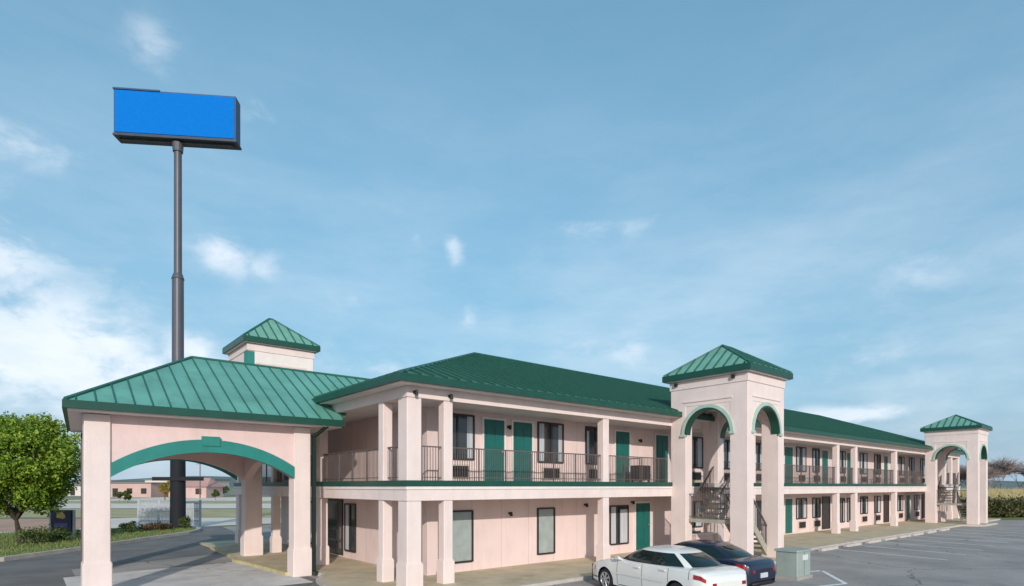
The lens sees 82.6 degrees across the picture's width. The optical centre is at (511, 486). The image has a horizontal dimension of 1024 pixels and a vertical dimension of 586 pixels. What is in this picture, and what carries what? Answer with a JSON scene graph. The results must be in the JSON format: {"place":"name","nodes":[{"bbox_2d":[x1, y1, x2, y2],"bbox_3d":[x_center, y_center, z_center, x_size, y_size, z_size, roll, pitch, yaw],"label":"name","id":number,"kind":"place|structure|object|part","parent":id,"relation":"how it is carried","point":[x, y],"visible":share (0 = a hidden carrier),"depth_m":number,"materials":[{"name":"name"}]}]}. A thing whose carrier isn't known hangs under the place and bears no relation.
{"place":"outdoors","nodes":[
{"label":"outdoors","id":0,"kind":"place"},
{"bbox_2d":[0,519,80,531],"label":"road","id":1,"kind":"structure","parent":0,"point":[7,525],"depth_m":42.76,"materials":[{"name":"asphalt"}]},
{"bbox_2d":[0,518,270,532],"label":"road","id":2,"kind":"structure","parent":0,"point":[115,522],"depth_m":46.53,"materials":[{"name":"asphalt"}]},
{"bbox_2d":[137,500,200,525],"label":"picket fence","id":3,"kind":"object","parent":2,"relation":"on","point":[156,511],"visible":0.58,"depth_m":41.49,"materials":[{"name":"white paint"}]},
{"bbox_2d":[0,489,270,526],"bbox_3d":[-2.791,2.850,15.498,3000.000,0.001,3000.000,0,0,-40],"label":"ground","id":4,"kind":"structure","parent":0,"point":[232,493],"depth_m":74.70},
{"bbox_2d":[67,480,116,495],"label":"house","id":5,"kind":"structure","parent":4,"relation":"on","point":[75,492],"depth_m":175.00,"materials":[{"name":"metal"}]},
{"bbox_2d":[0,509,270,517],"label":"grass verge","id":6,"kind":"object","parent":4,"relation":"on","point":[205,513],"depth_m":60.12,"materials":[{"name":"plant"}]},
{"bbox_2d":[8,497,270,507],"bbox_3d":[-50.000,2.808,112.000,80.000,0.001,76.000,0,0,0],"label":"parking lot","id":7,"kind":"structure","parent":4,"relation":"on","point":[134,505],"depth_m":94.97,"materials":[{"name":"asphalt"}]},
{"bbox_2d":[157,481,169,499],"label":"yellow tree","id":8,"kind":"object","parent":7,"relation":"on","point":[164,489],"visible":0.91,"depth_m":119.63,"materials":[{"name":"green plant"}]},
{"bbox_2d":[59,501,270,502],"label":"dry grass strip","id":9,"kind":"object","parent":7,"relation":"on","point":[167,502],"depth_m":100.18,"materials":[{"name":"plant"}]},
{"bbox_2d":[114,492,123,500],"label":"tree","id":10,"kind":"object","parent":9,"relation":"on","point":[119,494],"visible":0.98,"depth_m":111.72,"materials":[{"name":"green plant"}]},
{"bbox_2d":[123,493,131,502],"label":"tree","id":11,"kind":"object","parent":9,"relation":"on","point":[128,496],"visible":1,"depth_m":99.78,"materials":[{"name":"green plant"}]},
{"bbox_2d":[199,464,200,497],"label":"utility pole","id":12,"kind":"object","parent":7,"relation":"on","point":[200,484],"visible":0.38,"depth_m":134.96,"materials":[{"name":"metal"}]},
{"bbox_2d":[210,488,219,499],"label":"tree","id":13,"kind":"object","parent":7,"relation":"on","point":[216,493],"visible":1,"depth_m":117.66,"materials":[{"name":"green plant"}]},
{"bbox_2d":[111,482,168,496],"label":"strip building","id":14,"kind":"structure","parent":4,"relation":"on","point":[143,489],"depth_m":150.00,"materials":[{"name":"paint"}]},
{"bbox_2d":[112,488,117,496],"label":"window","id":15,"kind":"structure","parent":14,"relation":"in","point":[113,489],"depth_m":149.94,"materials":[{"name":"glass"}]},
{"bbox_2d":[141,488,145,493],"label":"window","id":16,"kind":"structure","parent":14,"relation":"in","point":[143,490],"depth_m":149.94,"materials":[{"name":"glass"}]},
{"bbox_2d":[143,479,230,495],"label":"strip building","id":17,"kind":"structure","parent":4,"relation":"on","point":[224,482],"depth_m":169.99,"materials":[{"name":"pink brick"}]},
{"bbox_2d":[186,478,224,497],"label":"house","id":18,"kind":"structure","parent":4,"relation":"on","point":[208,485],"depth_m":140.62,"materials":[{"name":"paint"}]},
{"bbox_2d":[223,486,229,495],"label":"tree","id":19,"kind":"object","parent":4,"relation":"on","point":[225,488],"visible":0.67,"depth_m":169.76,"materials":[{"name":"green plant"}]},
{"bbox_2d":[0,526,318,585],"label":"driveway","id":20,"kind":"structure","parent":0,"point":[51,570],"depth_m":23.03,"materials":[{"name":"asphalt"}]},
{"bbox_2d":[0,527,195,556],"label":"grass island","id":21,"kind":"structure","parent":20,"relation":"on","point":[54,544],"depth_m":28.37,"materials":[{"name":"plant"}]},
{"bbox_2d":[11,524,54,543],"bbox_3d":[-22.300,2.236,26.968,1.422,1.056,1.626,0,0,9],"label":"shrub","id":22,"kind":"object","parent":21,"relation":"on","point":[36,534],"visible":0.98,"depth_m":27.00,"materials":[{"name":"green plant"}]},
{"bbox_2d":[0,411,80,543],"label":"leafy tree","id":23,"kind":"object","parent":21,"relation":"on","point":[39,469],"visible":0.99,"depth_m":26.90,"materials":[{"name":"green plant"}]},
{"bbox_2d":[37,526,71,540],"bbox_3d":[-22.418,2.343,28.709,1.231,0.843,1.629,0,0,19],"label":"shrub","id":24,"kind":"object","parent":21,"relation":"on","point":[61,534],"visible":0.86,"depth_m":28.68,"materials":[{"name":"green plant"}]},
{"bbox_2d":[49,510,75,535],"bbox_3d":[-24.323,2.040,31.505,1.330,1.520,0.215,0,0,0],"label":"ground sign","id":25,"kind":"object","parent":21,"relation":"on","point":[66,519],"visible":0.67,"depth_m":31.41,"materials":[{"name":"blue paint"}]},
{"bbox_2d":[118,521,137,532],"bbox_3d":[-22.159,2.377,33.593,0.876,0.774,0.891,0,0,-15],"label":"shrub","id":26,"kind":"object","parent":21,"relation":"on","point":[132,525],"visible":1,"depth_m":33.41,"materials":[{"name":"green plant"}]},
{"bbox_2d":[137,520,162,530],"bbox_3d":[-21.797,2.409,35.056,1.327,0.786,0.804,0,0,-40],"label":"shrub","id":27,"kind":"object","parent":21,"relation":"on","point":[149,527],"visible":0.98,"depth_m":35.04,"materials":[{"name":"brown plant"}]},
{"bbox_2d":[156,522,171,529],"bbox_3d":[-21.454,2.464,35.871,0.856,0.629,0.995,0,0,-27],"label":"shrub","id":28,"kind":"object","parent":21,"relation":"on","point":[166,525],"visible":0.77,"depth_m":35.78,"materials":[{"name":"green plant"}]},
{"bbox_2d":[112,87,241,527],"bbox_3d":[-21.643,-11.255,37.799,7.520,28.150,0.990,0,0,-6],"label":"tall sign","id":29,"kind":"object","parent":21,"relation":"on","point":[178,122],"visible":0.78,"depth_m":37.47,"materials":[{"name":"grey paint"}]},
{"bbox_2d":[177,516,191,528],"bbox_3d":[-20.898,2.333,37.190,0.805,0.924,1.078,0,0,-40],"label":"shrub","id":30,"kind":"object","parent":21,"relation":"on","point":[185,522],"visible":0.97,"depth_m":37.09,"materials":[{"name":"green plant"}]},
{"bbox_2d":[0,526,200,561],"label":"island kerb","id":31,"kind":"structure","parent":20,"relation":"on","point":[42,553],"depth_m":25.30,"materials":[{"name":"concrete"}]},
{"bbox_2d":[63,562,311,585],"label":"canopy pavement","id":32,"kind":"structure","parent":0,"point":[229,574],"depth_m":17.93,"materials":[{"name":"concrete"}]},
{"bbox_2d":[62,356,368,585],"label":"entrance canopy","id":33,"kind":"object","parent":32,"relation":"on","point":[211,412],"visible":0.97,"depth_m":17.16,"materials":[{"name":"pink paint"}]},
{"bbox_2d":[222,318,319,370],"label":"roof tower","id":34,"kind":"structure","parent":0,"point":[270,342],"depth_m":26.27,"materials":[{"name":"pink paint"}]},
{"bbox_2d":[0,0,1023,480],"label":"sky","id":35,"kind":"structure","parent":0,"point":[828,193],"materials":[{"name":"blue"}]},
{"bbox_2d":[71,520,1023,585],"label":"parking lot","id":36,"kind":"structure","parent":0,"point":[997,561],"depth_m":21.55,"materials":[{"name":"asphalt"}]},
{"bbox_2d":[210,547,287,575],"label":"painted kerb","id":37,"kind":"structure","parent":36,"relation":"on","point":[253,564],"depth_m":20.71,"materials":[{"name":"yellow paint"}]},
{"bbox_2d":[316,519,1000,585],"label":"kerb","id":38,"kind":"structure","parent":36,"relation":"on","point":[320,581],"depth_m":18.20,"materials":[{"name":"concrete"}]},
{"bbox_2d":[592,545,746,585],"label":"parked car","id":39,"kind":"object","parent":36,"relation":"on","point":[667,565],"visible":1,"depth_m":14.06,"materials":[{"name":"white paint"}]},
{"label":"side window","id":40,"kind":"part","parent":39,"relation":"part of","materials":[{"name":"black glass"}]},
{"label":"side window","id":41,"kind":"part","parent":39,"relation":"part of","materials":[{"name":"black glass"}]},
{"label":"rear window","id":42,"kind":"part","parent":39,"relation":"part of","materials":[{"name":"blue glass"}]},
{"bbox_2d":[674,539,774,585],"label":"parked car","id":43,"kind":"object","parent":36,"relation":"on","point":[760,570],"visible":0.4,"depth_m":15.65,"materials":[{"name":"blue paint"}]},
{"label":"side window","id":44,"kind":"part","parent":43,"relation":"part of","materials":[{"name":"black glass"}]},
{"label":"side window","id":45,"kind":"part","parent":43,"relation":"part of","materials":[{"name":"black glass"}]},
{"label":"rear window","id":46,"kind":"part","parent":43,"relation":"part of","materials":[{"name":"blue glass"}]},
{"bbox_2d":[774,547,812,580],"bbox_3d":[8.648,2.370,17.952,1.060,0.900,0.770,0,0,-40],"label":"utility cabinet","id":47,"kind":"object","parent":36,"relation":"on","point":[792,563],"visible":0.98,"depth_m":17.66,"materials":[{"name":"metal"}]},
{"bbox_2d":[818,546,838,550],"bbox_3d":[14.003,2.758,25.773,1.750,0.116,0.180,0,0,-40],"label":"wheel stop","id":48,"kind":"object","parent":36,"relation":"on","point":[828,548],"visible":1,"depth_m":25.68,"materials":[{"name":"concrete"}]},
{"bbox_2d":[843,542,861,546],"bbox_3d":[16.113,2.758,27.537,1.750,0.116,0.180,0,0,-40],"label":"wheel stop","id":49,"kind":"object","parent":36,"relation":"on","point":[853,544],"visible":1,"depth_m":27.43,"materials":[{"name":"concrete"}]},
{"bbox_2d":[865,539,880,543],"bbox_3d":[18.146,2.758,29.237,1.750,0.116,0.180,0,0,-40],"label":"wheel stop","id":50,"kind":"object","parent":36,"relation":"on","point":[873,541],"visible":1,"depth_m":29.02,"materials":[{"name":"concrete"}]},
{"bbox_2d":[882,537,896,540],"bbox_3d":[19.910,2.758,30.712,1.750,0.116,0.180,0,0,-40],"label":"wheel stop","id":51,"kind":"object","parent":36,"relation":"on","point":[888,538],"visible":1,"depth_m":30.49,"materials":[{"name":"concrete"}]},
{"bbox_2d":[897,534,910,537],"bbox_3d":[21.675,2.758,32.188,1.750,0.116,0.180,0,0,-40],"label":"wheel stop","id":52,"kind":"object","parent":36,"relation":"on","point":[904,536],"visible":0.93,"depth_m":31.98,"materials":[{"name":"concrete"}]},
{"bbox_2d":[810,528,1023,585],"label":"bay lines","id":53,"kind":"object","parent":36,"relation":"on","point":[836,578],"visible":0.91,"depth_m":25.11,"materials":[{"name":"white paint"}]},
{"bbox_2d":[911,532,923,535],"bbox_3d":[23.439,2.758,33.663,1.750,0.116,0.180,0,0,-40],"label":"wheel stop","id":54,"kind":"object","parent":36,"relation":"on","point":[919,533],"visible":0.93,"depth_m":33.44,"materials":[{"name":"concrete"}]},
{"bbox_2d":[946,516,1023,519],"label":"grass strip","id":55,"kind":"object","parent":36,"relation":"on","point":[1015,518],"depth_m":50.55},
{"bbox_2d":[959,494,1023,517],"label":"hedge","id":56,"kind":"object","parent":55,"relation":"on","point":[1010,507],"visible":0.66,"depth_m":51.90,"materials":[{"name":"green plant"}]},
{"bbox_2d":[71,476,1023,488],"bbox_3d":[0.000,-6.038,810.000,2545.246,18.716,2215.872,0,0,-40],"label":"hills","id":57,"kind":"structure","parent":0,"point":[1006,484],"depth_m":684.79,"materials":[{"name":"blue"}]},
{"bbox_2d":[199,517,994,585],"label":"sidewalk","id":58,"kind":"structure","parent":0,"point":[341,571],"depth_m":20.25,"materials":[{"name":"concrete"}]},
{"bbox_2d":[234,352,964,585],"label":"motel building","id":59,"kind":"structure","parent":0,"point":[444,470],"depth_m":20.66,"materials":[{"name":"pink paint"}]},
{"bbox_2d":[311,501,311,543],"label":"window","id":60,"kind":"structure","parent":59,"relation":"in","point":[311,501],"depth_m":24.86,"materials":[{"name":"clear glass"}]},
{"bbox_2d":[328,499,342,554],"bbox_3d":[-7.144,1.580,23.167,0.080,2.150,1.990,0,0,-40],"label":"door","id":61,"kind":"structure","parent":59,"relation":"in","point":[335,506],"depth_m":22.90,"materials":[{"name":"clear glass"}]},
{"bbox_2d":[344,503,355,552],"bbox_3d":[-6.081,1.550,21.904,0.070,1.820,0.970,0,0,-40],"label":"window","id":62,"kind":"structure","parent":59,"relation":"in","point":[349,508],"depth_m":21.88,"materials":[{"name":"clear glass"}]},
{"bbox_2d":[453,510,473,563],"bbox_3d":[-1.752,1.600,18.433,1.280,1.680,0.070,0,0,-40],"label":"window","id":63,"kind":"structure","parent":59,"relation":"in","point":[463,520],"depth_m":18.61,"materials":[{"name":"grey glass"}]},
{"bbox_2d":[453,413,474,459],"bbox_3d":[-1.733,-1.570,18.449,1.330,1.460,0.070,0,0,-40],"label":"window","id":64,"kind":"structure","parent":59,"relation":"in","point":[463,424],"depth_m":18.61,"materials":[{"name":"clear glass"}]},
{"bbox_2d":[481,417,505,480],"bbox_3d":[-0.596,-1.205,19.374,1.000,2.150,0.110,0,0,-40],"label":"door","id":65,"kind":"structure","parent":59,"relation":"in","point":[493,430],"depth_m":19.34,"materials":[{"name":"teal paint"}]},
{"bbox_2d":[511,419,533,480],"bbox_3d":[0.367,-1.205,20.179,1.010,2.150,0.110,0,0,-40],"label":"door","id":66,"kind":"structure","parent":59,"relation":"in","point":[522,432],"depth_m":20.14,"materials":[{"name":"teal paint"}]},
{"bbox_2d":[537,507,554,554],"bbox_3d":[1.221,1.600,20.919,0.870,1.680,0.070,0,0,-40],"label":"window","id":67,"kind":"structure","parent":59,"relation":"in","point":[545,515],"depth_m":20.91,"materials":[{"name":"grey glass"}]},
{"bbox_2d":[537,421,563,462],"bbox_3d":[1.397,-1.570,21.066,1.290,1.460,0.070,0,0,-40],"label":"window","id":68,"kind":"structure","parent":59,"relation":"in","point":[550,436],"depth_m":21.03,"materials":[{"name":"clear glass"}]},
{"bbox_2d":[585,426,597,464],"bbox_3d":[3.239,-1.570,22.606,1.150,1.460,0.070,0,0,-40],"label":"window","id":69,"kind":"structure","parent":59,"relation":"in","point":[591,433],"depth_m":22.47,"materials":[{"name":"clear glass"}]},
{"bbox_2d":[609,505,628,544],"bbox_3d":[4.320,1.555,23.510,1.170,1.590,0.070,0,0,-40],"label":"window","id":70,"kind":"structure","parent":59,"relation":"in","point":[618,514],"depth_m":23.48,"materials":[{"name":"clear glass"}]},
{"bbox_2d":[614,429,630,481],"bbox_3d":[4.479,-1.205,23.617,1.010,2.150,0.110,0,0,-40],"label":"door","id":71,"kind":"structure","parent":59,"relation":"in","point":[622,438],"depth_m":23.62,"materials":[{"name":"teal paint"}]},
{"bbox_2d":[628,458,650,481],"bbox_3d":[5.064,-0.614,23.044,0.768,0.967,0.540,0,0,-40],"label":"service cart","id":72,"kind":"object","parent":59,"relation":"on","point":[649,472],"visible":0.46,"depth_m":22.91,"materials":[{"name":"black plastic"}]},
{"bbox_2d":[634,501,650,549],"bbox_3d":[5.499,1.645,24.470,1.110,2.020,0.110,0,0,-40],"label":"door","id":73,"kind":"structure","parent":59,"relation":"in","point":[642,509],"depth_m":24.43,"materials":[{"name":"teal paint"}]},
{"bbox_2d":[654,433,668,481],"bbox_3d":[6.512,-1.205,25.317,1.010,2.150,0.110,0,0,-40],"label":"door","id":74,"kind":"structure","parent":59,"relation":"in","point":[661,441],"depth_m":25.28,"materials":[{"name":"teal paint"}]},
{"bbox_2d":[692,436,702,467],"bbox_3d":[8.486,-1.570,26.993,1.270,1.460,0.070,0,0,-40],"label":"window","id":75,"kind":"structure","parent":59,"relation":"in","point":[697,442],"depth_m":27.13,"materials":[{"name":"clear glass"}]},
{"bbox_2d":[692,501,702,527],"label":"window","id":76,"kind":"structure","parent":59,"relation":"in","point":[694,503],"depth_m":26.96,"materials":[{"name":"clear glass"}]},
{"bbox_2d":[724,439,729,468],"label":"window","id":77,"kind":"structure","parent":59,"relation":"in","point":[727,442],"depth_m":28.76,"materials":[{"name":"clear glass"}]},
{"bbox_2d":[756,442,760,469],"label":"window","id":78,"kind":"structure","parent":59,"relation":"in","point":[758,445],"depth_m":30.81,"materials":[{"name":"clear glass"}]},
{"bbox_2d":[756,501,760,530],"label":"window","id":79,"kind":"structure","parent":59,"relation":"in","point":[758,503],"depth_m":30.74,"materials":[{"name":"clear glass"}]},
{"bbox_2d":[784,497,792,533],"bbox_3d":[15.653,1.645,32.959,1.040,2.020,0.110,0,0,-40],"label":"door","id":80,"kind":"structure","parent":59,"relation":"in","point":[788,502],"depth_m":32.93,"materials":[{"name":"teal paint"}]},
{"bbox_2d":[784,446,793,482],"bbox_3d":[15.653,-1.205,32.959,1.140,2.150,0.110,0,0,-40],"label":"door","id":81,"kind":"structure","parent":59,"relation":"in","point":[788,450],"depth_m":33.00,"materials":[{"name":"teal paint"}]},
{"bbox_2d":[796,446,806,471],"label":"window","id":82,"kind":"structure","parent":59,"relation":"in","point":[801,452],"depth_m":33.98,"materials":[{"name":"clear glass"}]},
{"bbox_2d":[796,498,806,518],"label":"window","id":83,"kind":"structure","parent":59,"relation":"in","point":[801,503],"depth_m":34.02,"materials":[{"name":"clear glass"}]},
{"bbox_2d":[812,448,819,471],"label":"window","id":84,"kind":"structure","parent":59,"relation":"in","point":[815,451],"depth_m":35.27,"materials":[{"name":"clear glass"}]},
{"bbox_2d":[812,498,820,517],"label":"window","id":85,"kind":"structure","parent":59,"relation":"in","point":[816,502],"depth_m":35.32,"materials":[{"name":"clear glass"}]},
{"bbox_2d":[821,449,828,482],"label":"door","id":86,"kind":"structure","parent":59,"relation":"in","point":[824,453],"depth_m":36.02,"materials":[{"name":"teal paint"}]},
{"bbox_2d":[822,496,829,528],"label":"door","id":87,"kind":"structure","parent":59,"relation":"in","point":[825,500],"depth_m":36.19,"materials":[{"name":"brown metal"}]},
{"bbox_2d":[840,498,844,522],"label":"window","id":88,"kind":"structure","parent":59,"relation":"in","point":[842,500],"depth_m":37.82,"materials":[{"name":"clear glass"}]},
{"bbox_2d":[840,451,845,472],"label":"window","id":89,"kind":"structure","parent":59,"relation":"in","point":[842,453],"depth_m":37.82,"materials":[{"name":"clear glass"}]},
{"bbox_2d":[846,452,849,483],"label":"door","id":90,"kind":"structure","parent":59,"relation":"in","point":[847,453],"depth_m":38.34,"materials":[{"name":"teal paint"}]},
{"bbox_2d":[847,498,849,521],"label":"window","id":91,"kind":"structure","parent":59,"relation":"in","point":[848,499],"depth_m":38.51,"materials":[{"name":"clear glass"}]},
{"bbox_2d":[860,453,867,473],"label":"window","id":92,"kind":"structure","parent":59,"relation":"in","point":[863,456],"depth_m":40.13,"materials":[{"name":"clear glass"}]},
{"bbox_2d":[860,496,867,513],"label":"window","id":93,"kind":"structure","parent":59,"relation":"in","point":[863,499],"depth_m":40.19,"materials":[{"name":"clear glass"}]},
{"bbox_2d":[874,454,880,474],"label":"window","id":94,"kind":"structure","parent":59,"relation":"in","point":[877,457],"depth_m":41.83,"materials":[{"name":"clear glass"}]},
{"bbox_2d":[874,496,880,512],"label":"window","id":95,"kind":"structure","parent":59,"relation":"in","point":[877,499],"depth_m":41.83,"materials":[{"name":"clear glass"}]},
{"bbox_2d":[883,455,887,483],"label":"door","id":96,"kind":"structure","parent":59,"relation":"in","point":[885,457],"depth_m":42.85,"materials":[{"name":"teal paint"}]},
{"bbox_2d":[883,495,888,522],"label":"door","id":97,"kind":"structure","parent":59,"relation":"in","point":[885,497],"depth_m":42.85,"materials":[{"name":"brown metal"}]},
{"bbox_2d":[897,495,902,510],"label":"window","id":98,"kind":"structure","parent":59,"relation":"in","point":[899,497],"depth_m":44.87,"materials":[{"name":"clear glass"}]},
{"bbox_2d":[899,456,904,474],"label":"window","id":99,"kind":"structure","parent":59,"relation":"in","point":[901,459],"depth_m":45.11,"materials":[{"name":"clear glass"}]},
{"bbox_2d":[905,494,909,519],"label":"door","id":100,"kind":"structure","parent":59,"relation":"in","point":[907,496],"depth_m":45.94,"materials":[{"name":"teal paint"}]},
{"bbox_2d":[909,457,914,475],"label":"window","id":101,"kind":"structure","parent":59,"relation":"in","point":[911,460],"depth_m":46.82,"materials":[{"name":"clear glass"}]},
{"bbox_2d":[914,495,919,509],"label":"window","id":102,"kind":"structure","parent":59,"relation":"in","point":[916,497],"depth_m":47.47,"materials":[{"name":"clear glass"}]},
{"bbox_2d":[920,458,924,475],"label":"window","id":103,"kind":"structure","parent":59,"relation":"in","point":[922,461],"depth_m":48.45,"materials":[{"name":"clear glass"}]},
{"bbox_2d":[922,494,924,517],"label":"door","id":104,"kind":"structure","parent":59,"relation":"in","point":[923,495],"depth_m":48.56,"materials":[{"name":"brown metal"}]},
{"bbox_2d":[662,344,792,557],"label":"stair tower","id":105,"kind":"structure","parent":0,"point":[737,393],"depth_m":22.23,"materials":[{"name":"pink paint"}]},
{"bbox_2d":[920,415,992,524],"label":"stair tower","id":106,"kind":"structure","parent":0,"point":[945,438],"depth_m":42.92,"materials":[{"name":"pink paint"}]},
{"bbox_2d":[946,489,1023,515],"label":"dry grass bank","id":107,"kind":"structure","parent":0,"point":[989,496],"depth_m":59.52,"materials":[{"name":"plant"}]},
{"bbox_2d":[946,464,965,488],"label":"bare tree","id":108,"kind":"object","parent":107,"relation":"on","point":[961,469],"visible":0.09,"depth_m":66.78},
{"bbox_2d":[959,470,965,484],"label":"bare tree","id":109,"kind":"object","parent":107,"relation":"on","point":[962,476],"visible":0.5,"depth_m":64.67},
{"bbox_2d":[946,486,1023,499],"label":"dry grass","id":110,"kind":"structure","parent":107,"relation":"on","point":[993,492],"depth_m":60.55,"materials":[{"name":"plant"}]},
{"bbox_2d":[988,466,1010,488],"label":"bare tree","id":111,"kind":"object","parent":107,"relation":"on","point":[992,473],"visible":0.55,"depth_m":60.66,"materials":[{"name":"plant"}]},
{"bbox_2d":[991,468,1016,487],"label":"bare tree","id":112,"kind":"object","parent":107,"relation":"on","point":[993,480],"visible":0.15,"depth_m":63.53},
{"bbox_2d":[988,456,1023,491],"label":"bare tree","id":113,"kind":"object","parent":107,"relation":"on","point":[1002,464],"visible":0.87,"depth_m":61.72,"materials":[{"name":"plant"}]},
{"bbox_2d":[1007,462,1023,489],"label":"bare tree","id":114,"kind":"object","parent":107,"relation":"on","point":[1018,470],"visible":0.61,"depth_m":63.00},
{"bbox_2d":[1013,467,1023,476],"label":"bare tree","id":115,"kind":"object","parent":107,"relation":"on","point":[1021,472],"visible":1,"depth_m":61.55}
]}

